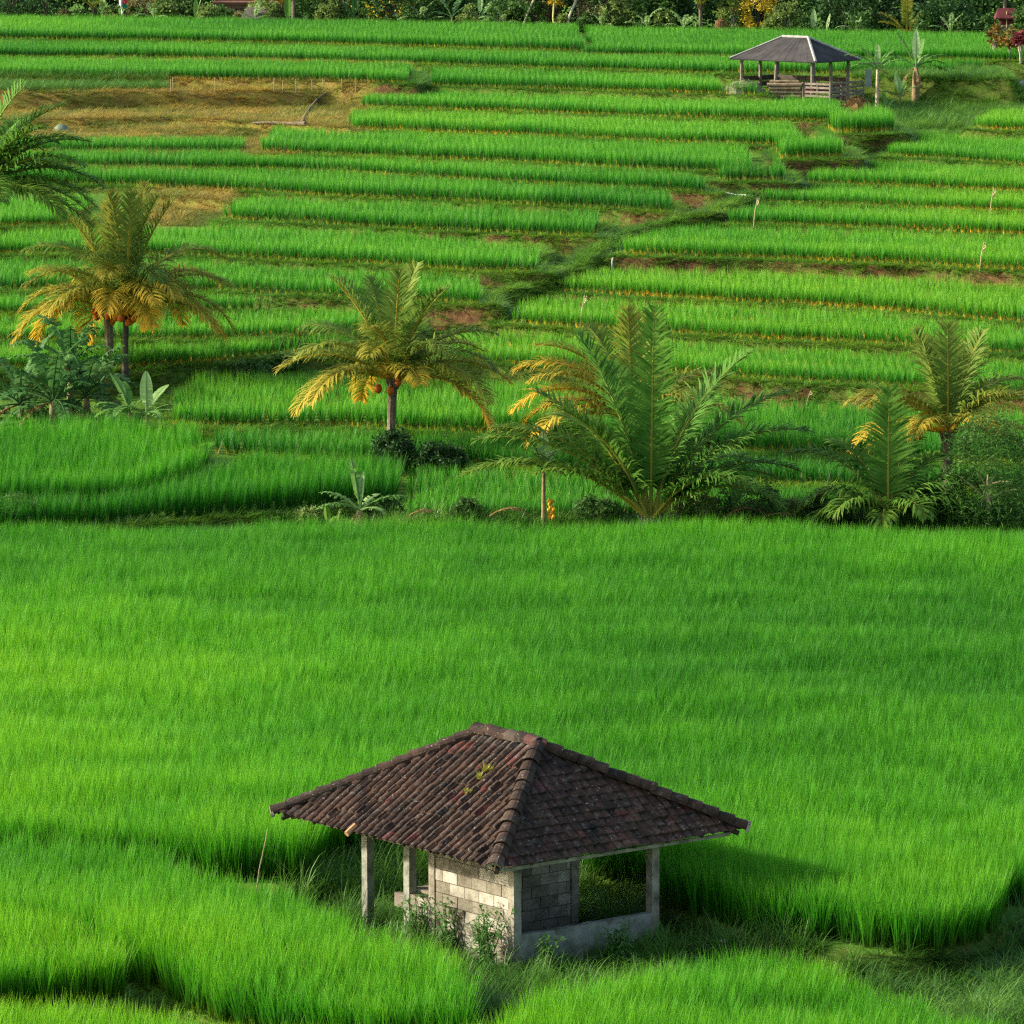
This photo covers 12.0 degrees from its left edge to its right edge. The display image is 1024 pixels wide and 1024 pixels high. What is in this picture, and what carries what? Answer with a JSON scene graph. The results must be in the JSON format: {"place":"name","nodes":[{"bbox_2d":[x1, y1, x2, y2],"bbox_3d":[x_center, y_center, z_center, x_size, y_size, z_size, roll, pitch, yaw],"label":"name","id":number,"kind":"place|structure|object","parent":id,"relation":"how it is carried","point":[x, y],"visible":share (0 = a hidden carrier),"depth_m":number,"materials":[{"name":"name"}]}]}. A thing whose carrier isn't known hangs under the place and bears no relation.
{"place":"outdoors","nodes":[
{"label":"outdoors","id":0,"kind":"place"},
{"bbox_2d":[0,989,338,1023],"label":"rice field","id":1,"kind":"structure","parent":0,"point":[47,1017],"depth_m":69.47,"materials":[{"name":"green plant"}]},
{"bbox_2d":[0,509,1023,952],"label":"rice field","id":2,"kind":"structure","parent":0,"point":[836,717],"depth_m":94.61,"materials":[{"name":"green plant"}]},
{"bbox_2d":[0,0,1023,1023],"bbox_3d":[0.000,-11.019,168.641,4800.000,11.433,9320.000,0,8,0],"label":"ground","id":3,"kind":"structure","parent":0,"point":[312,366],"depth_m":161.43,"materials":[{"name":"green plant"}]},
{"bbox_2d":[0,0,40,16],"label":"tree","id":4,"kind":"object","parent":3,"relation":"on","point":[5,4],"visible":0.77,"depth_m":262.93,"materials":[{"name":"green plant"}]},
{"bbox_2d":[0,490,45,528],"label":"shrub","id":5,"kind":"object","parent":3,"relation":"on","point":[18,499],"visible":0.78,"depth_m":118.27,"materials":[{"name":"green plant"}]},
{"bbox_2d":[0,332,82,423],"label":"banana plant","id":6,"kind":"object","parent":3,"relation":"on","point":[18,382],"visible":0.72,"depth_m":138.15,"materials":[{"name":"green plant"}]},
{"bbox_2d":[16,0,75,17],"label":"tree","id":7,"kind":"object","parent":3,"relation":"on","point":[43,3],"visible":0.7,"depth_m":262.66,"materials":[{"name":"green plant"}]},
{"bbox_2d":[0,79,106,231],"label":"coconut palm","id":8,"kind":"object","parent":3,"relation":"on","point":[21,186],"visible":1,"depth_m":140.62,"materials":[{"name":"green plant"}]},
{"bbox_2d":[0,335,116,426],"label":"banana plant","id":9,"kind":"object","parent":3,"relation":"on","point":[51,379],"visible":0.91,"depth_m":136.90,"materials":[{"name":"green plant"}]},
{"bbox_2d":[7,315,130,402],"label":"banana plant","id":10,"kind":"object","parent":3,"relation":"on","point":[65,342],"visible":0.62,"depth_m":139.29,"materials":[{"name":"green plant"}]},
{"bbox_2d":[0,895,142,1006],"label":"rice field","id":11,"kind":"structure","parent":3,"relation":"on","point":[34,958],"depth_m":72.37,"materials":[{"name":"green plant"}]},
{"bbox_2d":[34,345,139,421],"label":"banana plant","id":12,"kind":"object","parent":3,"relation":"on","point":[87,394],"visible":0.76,"depth_m":137.95,"materials":[{"name":"green plant"}]},
{"bbox_2d":[0,64,176,91],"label":"seedling bed","id":13,"kind":"object","parent":3,"relation":"on","point":[47,83],"visible":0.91,"depth_m":217.13,"materials":[{"name":"green plant"}]},
{"bbox_2d":[0,407,216,504],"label":"rice bed","id":14,"kind":"object","parent":3,"relation":"on","point":[61,453],"visible":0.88,"depth_m":126.64,"materials":[{"name":"green plant"}]},
{"bbox_2d":[16,210,201,363],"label":"coconut palm","id":15,"kind":"object","parent":3,"relation":"on","point":[109,323],"visible":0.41,"depth_m":143.71,"materials":[{"name":"yellow plant"}]},
{"bbox_2d":[90,373,140,427],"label":"banana plant","id":16,"kind":"object","parent":3,"relation":"on","point":[123,388],"visible":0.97,"depth_m":135.66,"materials":[{"name":"green plant"}]},
{"bbox_2d":[10,178,237,384],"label":"coconut palm","id":17,"kind":"object","parent":3,"relation":"on","point":[125,273],"visible":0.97,"depth_m":141.98,"materials":[{"name":"green plant"}]},
{"bbox_2d":[2,968,279,1023],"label":"bund grass","id":18,"kind":"structure","parent":3,"relation":"on","point":[135,990],"depth_m":72.29,"materials":[{"name":"green plant"}]},
{"bbox_2d":[123,0,159,18],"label":"bush","id":19,"kind":"object","parent":3,"relation":"on","point":[132,3],"visible":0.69,"depth_m":260.58,"materials":[{"name":"green plant"}]},
{"bbox_2d":[118,371,181,433],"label":"banana plant","id":20,"kind":"object","parent":3,"relation":"on","point":[150,398],"visible":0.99,"depth_m":135.46,"materials":[{"name":"green plant"}]},
{"bbox_2d":[145,0,179,19],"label":"bush","id":21,"kind":"object","parent":3,"relation":"on","point":[169,8],"visible":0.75,"depth_m":259.88,"materials":[{"name":"green plant"}]},
{"bbox_2d":[165,0,202,20],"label":"bush","id":22,"kind":"object","parent":3,"relation":"on","point":[189,13],"visible":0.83,"depth_m":261.11,"materials":[{"name":"green plant"}]},
{"bbox_2d":[0,443,407,532],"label":"rice bed","id":23,"kind":"object","parent":3,"relation":"on","point":[256,480],"visible":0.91,"depth_m":121.88,"materials":[{"name":"green plant"}]},
{"bbox_2d":[0,53,416,228],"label":"dry grass","id":24,"kind":"structure","parent":3,"relation":"on","point":[329,117],"depth_m":207.37,"materials":[{"name":"brown plant"}]},
{"bbox_2d":[205,358,272,377],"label":"weed bush","id":25,"kind":"object","parent":3,"relation":"on","point":[258,366],"visible":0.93,"depth_m":144.79,"materials":[{"name":"green plant"}]},
{"bbox_2d":[0,825,491,1023],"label":"rice field","id":26,"kind":"structure","parent":3,"relation":"on","point":[253,959],"depth_m":73.27,"materials":[{"name":"green plant"}]},
{"bbox_2d":[212,0,284,15],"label":"brown roofed house","id":27,"kind":"structure","parent":3,"relation":"on","point":[240,5],"depth_m":260.71,"materials":[{"name":"paint"}]},
{"bbox_2d":[256,352,306,371],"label":"weed bush","id":28,"kind":"object","parent":3,"relation":"on","point":[289,367],"visible":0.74,"depth_m":146.37,"materials":[{"name":"green plant"}]},
{"bbox_2d":[290,505,325,526],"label":"weed bush","id":29,"kind":"object","parent":3,"relation":"on","point":[308,511],"visible":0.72,"depth_m":120.82,"materials":[{"name":"green plant"}]},
{"bbox_2d":[291,0,344,21],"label":"bush","id":30,"kind":"object","parent":3,"relation":"on","point":[305,6],"visible":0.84,"depth_m":257.62,"materials":[{"name":"green plant"}]},
{"bbox_2d":[312,0,343,21],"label":"bush","id":31,"kind":"object","parent":3,"relation":"on","point":[333,9],"visible":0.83,"depth_m":256.49,"materials":[{"name":"green plant"}]},
{"bbox_2d":[315,458,409,526],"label":"banana plant","id":32,"kind":"object","parent":3,"relation":"on","point":[358,482],"visible":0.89,"depth_m":120.42,"materials":[{"name":"green plant"}]},
{"bbox_2d":[363,494,406,524],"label":"weed bush","id":33,"kind":"object","parent":3,"relation":"on","point":[388,503],"visible":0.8,"depth_m":120.55,"materials":[{"name":"green plant"}]},
{"bbox_2d":[351,0,429,26],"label":"tree","id":34,"kind":"object","parent":3,"relation":"on","point":[395,10],"visible":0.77,"depth_m":255.65,"materials":[{"name":"green plant"}]},
{"bbox_2d":[273,260,513,431],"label":"coconut palm","id":35,"kind":"object","parent":3,"relation":"on","point":[396,354],"visible":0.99,"depth_m":129.19,"materials":[{"name":"green plant"}]},
{"bbox_2d":[367,424,420,472],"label":"shrub","id":36,"kind":"object","parent":3,"relation":"on","point":[400,447],"visible":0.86,"depth_m":127.81,"materials":[{"name":"green plant"}]},
{"bbox_2d":[393,892,430,938],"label":"weed plant","id":37,"kind":"object","parent":3,"relation":"on","point":[412,916],"visible":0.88,"depth_m":77.26,"materials":[{"name":"green plant"}]},
{"bbox_2d":[396,0,436,23],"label":"bush","id":38,"kind":"object","parent":3,"relation":"on","point":[410,15],"visible":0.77,"depth_m":254.70,"materials":[{"name":"green plant"}]},
{"bbox_2d":[409,440,469,474],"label":"shrub","id":39,"kind":"object","parent":3,"relation":"on","point":[430,447],"visible":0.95,"depth_m":127.39,"materials":[{"name":"green plant"}]},
{"bbox_2d":[423,897,464,953],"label":"weed plant","id":40,"kind":"object","parent":3,"relation":"on","point":[447,935],"visible":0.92,"depth_m":76.66,"materials":[{"name":"green plant"}]},
{"bbox_2d":[421,0,474,23],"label":"tree","id":41,"kind":"object","parent":3,"relation":"on","point":[450,3],"visible":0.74,"depth_m":256.13,"materials":[{"name":"green plant"}]},
{"bbox_2d":[446,495,485,521],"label":"weed bush","id":42,"kind":"object","parent":3,"relation":"on","point":[464,504],"visible":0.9,"depth_m":119.54,"materials":[{"name":"green plant"}]},
{"bbox_2d":[454,2,481,24],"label":"bush","id":43,"kind":"object","parent":3,"relation":"on","point":[468,9],"visible":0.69,"depth_m":254.02,"materials":[{"name":"green plant"}]},
{"bbox_2d":[465,902,517,969],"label":"weed plant","id":44,"kind":"object","parent":3,"relation":"on","point":[481,939],"visible":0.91,"depth_m":75.62,"materials":[{"name":"green plant"}]},
{"bbox_2d":[485,0,512,29],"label":"bush","id":45,"kind":"object","parent":3,"relation":"on","point":[501,6],"visible":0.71,"depth_m":253.42,"materials":[{"name":"green plant"}]},
{"bbox_2d":[269,722,750,971],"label":"tiled hut","id":46,"kind":"object","parent":3,"relation":"on","point":[488,816],"visible":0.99,"depth_m":76.89,"materials":[{"name":"tile"}]},
{"bbox_2d":[0,12,1023,368],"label":"terrace rice","id":47,"kind":"object","parent":3,"relation":"on","point":[688,44],"visible":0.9,"depth_m":193.21,"materials":[{"name":"green plant"}]},
{"bbox_2d":[0,35,1023,534],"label":"bank grass","id":48,"kind":"structure","parent":3,"relation":"on","point":[420,77],"depth_m":162.82,"materials":[{"name":"green plant"}]},
{"bbox_2d":[4,494,1023,540],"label":"field edge weeds","id":49,"kind":"object","parent":3,"relation":"on","point":[770,518],"visible":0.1,"depth_m":119.33,"materials":[{"name":"green plant"}]},
{"bbox_2d":[503,0,542,23],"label":"bush","id":50,"kind":"object","parent":3,"relation":"on","point":[518,8],"visible":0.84,"depth_m":252.97,"materials":[{"name":"green plant"}]},
{"bbox_2d":[520,0,547,24],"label":"bush","id":51,"kind":"object","parent":3,"relation":"on","point":[542,17],"visible":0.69,"depth_m":252.61,"materials":[{"name":"green plant"}]},
{"bbox_2d":[519,432,565,525],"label":"banana plant","id":52,"kind":"object","parent":3,"relation":"on","point":[537,450],"visible":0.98,"depth_m":119.20,"materials":[{"name":"green plant"}]},
{"bbox_2d":[527,0,567,23],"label":"tree","id":53,"kind":"object","parent":3,"relation":"on","point":[550,10],"visible":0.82,"depth_m":253.62,"materials":[{"name":"green plant"}]},
{"bbox_2d":[534,934,568,972],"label":"weed plant","id":54,"kind":"object","parent":3,"relation":"on","point":[545,948],"visible":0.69,"depth_m":75.43,"materials":[{"name":"green plant"}]},
{"bbox_2d":[169,367,1023,460],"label":"rice bed","id":55,"kind":"object","parent":3,"relation":"on","point":[232,402],"visible":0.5,"depth_m":134.37,"materials":[{"name":"green plant"}]},
{"bbox_2d":[570,493,626,522],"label":"weed bush","id":56,"kind":"object","parent":3,"relation":"on","point":[587,504],"visible":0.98,"depth_m":119.53,"materials":[{"name":"green plant"}]},
{"bbox_2d":[572,0,624,28],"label":"tree","id":57,"kind":"object","parent":3,"relation":"on","point":[585,8],"visible":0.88,"depth_m":251.93,"materials":[{"name":"green plant"}]},
{"bbox_2d":[598,0,625,26],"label":"bush","id":58,"kind":"object","parent":3,"relation":"on","point":[604,10],"visible":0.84,"depth_m":251.08,"materials":[{"name":"green plant"}]},
{"bbox_2d":[593,915,634,965],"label":"weed plant","id":59,"kind":"object","parent":3,"relation":"on","point":[623,942],"visible":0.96,"depth_m":76.10,"materials":[{"name":"green plant"}]},
{"bbox_2d":[209,423,1023,490],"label":"rice bed","id":60,"kind":"object","parent":3,"relation":"on","point":[483,450],"visible":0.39,"depth_m":129.34,"materials":[{"name":"green plant"}]},
{"bbox_2d":[507,302,745,447],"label":"coconut palm","id":61,"kind":"object","parent":3,"relation":"on","point":[628,323],"visible":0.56,"depth_m":127.32,"materials":[{"name":"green plant"}]},
{"bbox_2d":[607,0,649,29],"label":"bush","id":62,"kind":"object","parent":3,"relation":"on","point":[627,16],"visible":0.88,"depth_m":251.30,"materials":[{"name":"green plant"}]},
{"bbox_2d":[253,829,1023,1023],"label":"grass","id":63,"kind":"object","parent":3,"relation":"on","point":[995,997],"visible":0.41,"depth_m":75.94,"materials":[{"name":"green plant"}]},
{"bbox_2d":[461,301,816,526],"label":"coconut palm","id":64,"kind":"object","parent":3,"relation":"on","point":[640,464],"visible":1,"depth_m":119.09,"materials":[{"name":"green plant"}]},
{"bbox_2d":[628,0,677,30],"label":"bush","id":65,"kind":"object","parent":3,"relation":"on","point":[658,3],"visible":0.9,"depth_m":251.11,"materials":[{"name":"green plant"}]},
{"bbox_2d":[653,9,676,29],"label":"bush","id":66,"kind":"object","parent":3,"relation":"on","point":[659,17],"visible":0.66,"depth_m":250.16,"materials":[{"name":"green plant"}]},
{"bbox_2d":[656,0,695,29],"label":"bush","id":67,"kind":"object","parent":3,"relation":"on","point":[686,9],"visible":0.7,"depth_m":251.22,"materials":[{"name":"green plant"}]},
{"bbox_2d":[621,0,746,30],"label":"dense tree","id":68,"kind":"object","parent":3,"relation":"on","point":[707,12],"visible":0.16,"depth_m":257.40,"materials":[{"name":"green plant"}]},
{"bbox_2d":[668,491,723,521],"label":"weed bush","id":69,"kind":"object","parent":3,"relation":"on","point":[701,507],"visible":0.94,"depth_m":119.56,"materials":[{"name":"green plant"}]},
{"bbox_2d":[404,459,1022,521],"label":"rice bed","id":70,"kind":"object","parent":3,"relation":"on","point":[519,494],"visible":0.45,"depth_m":122.28,"materials":[{"name":"green plant"}]},
{"bbox_2d":[429,942,1015,1023],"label":"rice field","id":71,"kind":"structure","parent":3,"relation":"on","point":[768,993],"depth_m":70.77,"materials":[{"name":"green plant"}]},
{"bbox_2d":[431,106,1023,392],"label":"terrace rice","id":72,"kind":"object","parent":3,"relation":"on","point":[881,246],"visible":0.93,"depth_m":158.69,"materials":[{"name":"green plant"}]},
{"bbox_2d":[432,60,1023,373],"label":"ditch weeds","id":73,"kind":"object","parent":3,"relation":"on","point":[936,115],"visible":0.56,"depth_m":208.61,"materials":[{"name":"green plant"}]},
{"bbox_2d":[713,0,748,30],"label":"tree","id":74,"kind":"object","parent":3,"relation":"on","point":[723,13],"visible":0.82,"depth_m":249.40,"materials":[{"name":"green plant"}]},
{"bbox_2d":[703,470,771,518],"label":"banana plant","id":75,"kind":"object","parent":3,"relation":"on","point":[737,498],"visible":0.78,"depth_m":119.85,"materials":[{"name":"green plant"}]},
{"bbox_2d":[724,78,762,94],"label":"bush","id":76,"kind":"object","parent":3,"relation":"on","point":[739,91],"visible":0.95,"depth_m":210.41,"materials":[{"name":"green plant"}]},
{"bbox_2d":[721,479,783,520],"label":"weed bush","id":77,"kind":"object","parent":3,"relation":"on","point":[768,505],"visible":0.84,"depth_m":119.63,"materials":[{"name":"green plant"}]},
{"bbox_2d":[732,0,779,29],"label":"tree","id":78,"kind":"object","parent":3,"relation":"on","point":[766,4],"visible":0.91,"depth_m":248.98,"materials":[{"name":"yellow plant"}]},
{"bbox_2d":[707,0,819,30],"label":"dense tree","id":79,"kind":"object","parent":3,"relation":"on","point":[780,1],"visible":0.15,"depth_m":258.85,"materials":[{"name":"green plant"}]},
{"bbox_2d":[770,0,803,31],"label":"bush","id":80,"kind":"object","parent":3,"relation":"on","point":[782,14],"visible":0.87,"depth_m":248.15,"materials":[{"name":"green plant"}]},
{"bbox_2d":[778,496,813,520],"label":"weed bush","id":81,"kind":"object","parent":3,"relation":"on","point":[791,502],"visible":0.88,"depth_m":119.56,"materials":[{"name":"green plant"}]},
{"bbox_2d":[729,35,884,100],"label":"field shelter","id":82,"kind":"object","parent":3,"relation":"on","point":[797,49],"visible":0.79,"depth_m":212.54,"materials":[{"name":"tile"}]},
{"bbox_2d":[809,482,852,522],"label":"weed bush","id":83,"kind":"object","parent":3,"relation":"on","point":[817,500],"visible":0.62,"depth_m":119.54,"materials":[{"name":"green plant"}]},
{"bbox_2d":[801,80,863,106],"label":"rail fence","id":84,"kind":"object","parent":3,"relation":"on","point":[840,91],"visible":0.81,"depth_m":210.65,"materials":[{"name":"grey wood"}]},
{"bbox_2d":[813,0,868,32],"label":"tree","id":85,"kind":"object","parent":3,"relation":"on","point":[824,12],"visible":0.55,"depth_m":248.43,"materials":[{"name":"green plant"}]},
{"bbox_2d":[789,0,894,32],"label":"dense tree","id":86,"kind":"object","parent":3,"relation":"on","point":[809,6],"visible":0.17,"depth_m":254.08,"materials":[{"name":"green plant"}]},
{"bbox_2d":[842,95,871,112],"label":"straw heap","id":87,"kind":"object","parent":3,"relation":"on","point":[854,101],"visible":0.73,"depth_m":209.94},
{"bbox_2d":[844,9,879,32],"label":"bush","id":88,"kind":"object","parent":3,"relation":"on","point":[867,20],"visible":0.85,"depth_m":246.14,"materials":[{"name":"green plant"}]},
{"bbox_2d":[845,44,905,108],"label":"banana plant","id":89,"kind":"object","parent":3,"relation":"on","point":[877,56],"visible":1,"depth_m":210.66,"materials":[{"name":"green plant"}]},
{"bbox_2d":[847,0,913,32],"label":"tree","id":90,"kind":"object","parent":3,"relation":"on","point":[875,4],"visible":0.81,"depth_m":247.31,"materials":[{"name":"green plant"}]},
{"bbox_2d":[783,384,992,532],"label":"coconut palm","id":91,"kind":"object","parent":3,"relation":"on","point":[889,482],"visible":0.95,"depth_m":119.14,"materials":[{"name":"green plant"}]},
{"bbox_2d":[878,0,927,33],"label":"young palm","id":92,"kind":"object","parent":3,"relation":"on","point":[907,15],"visible":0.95,"depth_m":245.63,"materials":[{"name":"green plant"}]},
{"bbox_2d":[887,29,949,102],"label":"banana plant","id":93,"kind":"object","parent":3,"relation":"on","point":[917,47],"visible":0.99,"depth_m":214.38,"materials":[{"name":"green plant"}]},
{"bbox_2d":[902,483,953,524],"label":"weed bush","id":94,"kind":"object","parent":3,"relation":"on","point":[924,490],"visible":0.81,"depth_m":119.34,"materials":[{"name":"green plant"}]},
{"bbox_2d":[911,12,944,35],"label":"bush","id":95,"kind":"object","parent":3,"relation":"on","point":[920,24],"visible":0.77,"depth_m":245.04,"materials":[{"name":"green plant"}]},
{"bbox_2d":[843,318,1023,496],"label":"coconut palm","id":96,"kind":"object","parent":3,"relation":"on","point":[950,374],"visible":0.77,"depth_m":121.44,"materials":[{"name":"green plant"}]},
{"bbox_2d":[913,0,976,34],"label":"bush","id":97,"kind":"object","parent":3,"relation":"on","point":[955,6],"visible":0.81,"depth_m":245.49,"materials":[{"name":"green plant"}]},
{"bbox_2d":[917,402,1023,534],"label":"bush","id":98,"kind":"object","parent":3,"relation":"on","point":[987,489],"visible":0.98,"depth_m":118.83,"materials":[{"name":"green plant"}]},
{"bbox_2d":[956,10,998,33],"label":"bush","id":99,"kind":"object","parent":3,"relation":"on","point":[982,21],"visible":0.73,"depth_m":244.59,"materials":[{"name":"green plant"}]},
{"bbox_2d":[945,0,1023,30],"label":"dense tree","id":100,"kind":"object","parent":3,"relation":"on","point":[988,6],"visible":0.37,"depth_m":250.42,"materials":[{"name":"green plant"}]},
{"bbox_2d":[984,23,1006,49],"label":"garden shrub","id":101,"kind":"object","parent":3,"relation":"on","point":[993,33],"visible":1,"depth_m":225.07,"materials":[{"name":"orange plant"}]},
{"bbox_2d":[994,8,1018,32],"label":"roadside shrine","id":102,"kind":"object","parent":3,"relation":"on","point":[1003,15],"visible":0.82,"depth_m":244.10,"materials":[{"name":"paint"}]},
{"bbox_2d":[996,25,1021,59],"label":"garden shrub","id":103,"kind":"object","parent":3,"relation":"on","point":[1007,42],"visible":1,"depth_m":224.07,"materials":[{"name":"orange plant"}]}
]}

